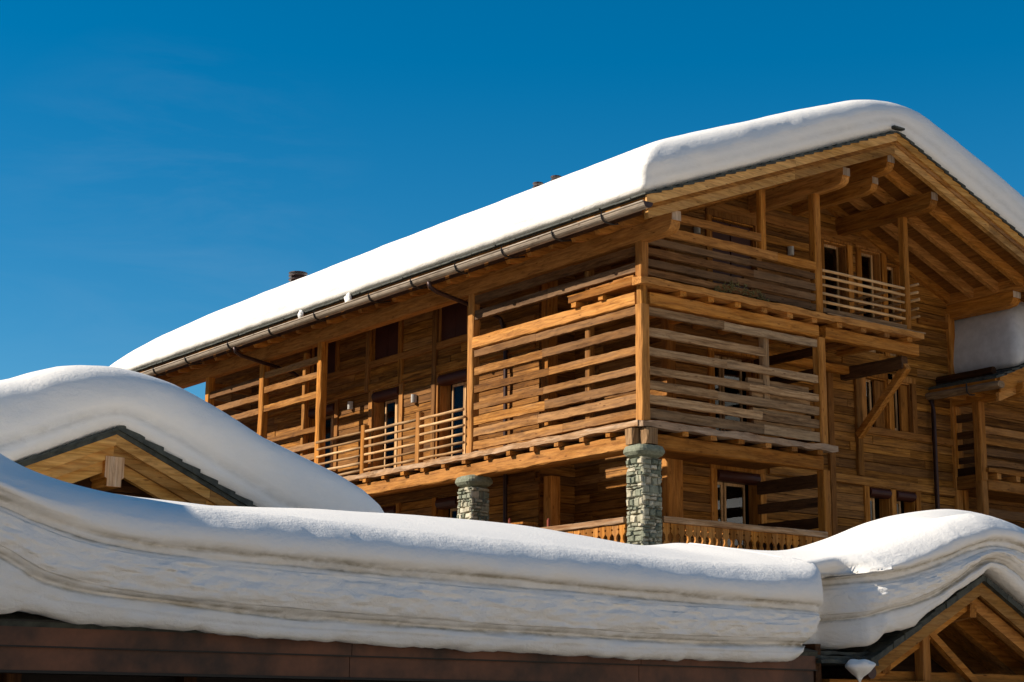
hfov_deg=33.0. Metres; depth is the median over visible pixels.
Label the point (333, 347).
window
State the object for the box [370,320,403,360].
window
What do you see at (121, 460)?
gabled lodge
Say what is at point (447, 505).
window
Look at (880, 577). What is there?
snow bank
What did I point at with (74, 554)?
snow bank
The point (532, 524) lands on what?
newel post
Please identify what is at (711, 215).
window
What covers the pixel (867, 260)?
window
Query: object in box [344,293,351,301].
snow lump
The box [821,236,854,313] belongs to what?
window
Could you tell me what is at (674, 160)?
roof snow
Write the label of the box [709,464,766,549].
window
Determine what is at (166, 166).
sky
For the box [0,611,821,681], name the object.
outbuilding
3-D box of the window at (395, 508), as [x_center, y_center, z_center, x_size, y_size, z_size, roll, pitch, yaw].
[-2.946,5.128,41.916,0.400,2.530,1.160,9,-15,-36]
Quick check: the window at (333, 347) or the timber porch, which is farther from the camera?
the window at (333, 347)
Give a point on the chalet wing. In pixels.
(988, 402)
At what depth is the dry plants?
34.99 m
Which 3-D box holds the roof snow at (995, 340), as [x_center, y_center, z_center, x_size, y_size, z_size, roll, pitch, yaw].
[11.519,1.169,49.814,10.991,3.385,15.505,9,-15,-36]
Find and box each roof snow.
[0,365,383,512]
[110,100,1023,370]
[954,302,1023,373]
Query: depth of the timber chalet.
37.65 m
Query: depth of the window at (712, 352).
37.43 m
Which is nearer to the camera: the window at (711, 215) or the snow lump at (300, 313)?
the window at (711, 215)
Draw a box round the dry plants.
[714,280,768,301]
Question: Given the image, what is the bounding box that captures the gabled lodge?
[16,425,256,506]
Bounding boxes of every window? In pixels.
[307,340,339,373]
[307,399,340,473]
[368,382,404,471]
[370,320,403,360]
[380,503,402,513]
[432,493,458,517]
[435,365,466,458]
[439,300,467,341]
[704,208,761,298]
[706,347,764,435]
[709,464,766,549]
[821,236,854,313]
[854,245,889,356]
[861,373,894,429]
[862,485,896,522]
[871,374,917,432]
[874,488,920,519]
[887,263,902,356]
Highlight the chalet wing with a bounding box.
[925,363,1023,528]
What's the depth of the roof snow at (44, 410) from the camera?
21.78 m
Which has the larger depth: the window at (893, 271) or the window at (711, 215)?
the window at (893, 271)
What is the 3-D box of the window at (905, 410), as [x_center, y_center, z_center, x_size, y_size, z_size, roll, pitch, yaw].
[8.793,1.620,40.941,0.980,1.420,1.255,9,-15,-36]
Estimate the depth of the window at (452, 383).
40.70 m
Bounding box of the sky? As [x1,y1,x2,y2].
[0,0,1023,400]
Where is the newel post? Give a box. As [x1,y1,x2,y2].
[510,522,536,526]
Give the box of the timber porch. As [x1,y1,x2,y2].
[816,575,1023,681]
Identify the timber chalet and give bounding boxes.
[134,125,1023,550]
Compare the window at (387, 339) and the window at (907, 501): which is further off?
the window at (387, 339)
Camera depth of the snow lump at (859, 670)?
21.94 m
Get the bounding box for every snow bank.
[0,453,822,662]
[688,509,1023,648]
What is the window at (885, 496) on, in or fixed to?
in the timber chalet
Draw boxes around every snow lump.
[298,310,303,317]
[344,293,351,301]
[845,659,875,681]
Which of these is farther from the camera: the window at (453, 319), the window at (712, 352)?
the window at (453, 319)
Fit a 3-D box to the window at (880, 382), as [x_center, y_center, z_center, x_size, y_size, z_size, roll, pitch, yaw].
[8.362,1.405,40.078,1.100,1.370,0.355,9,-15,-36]

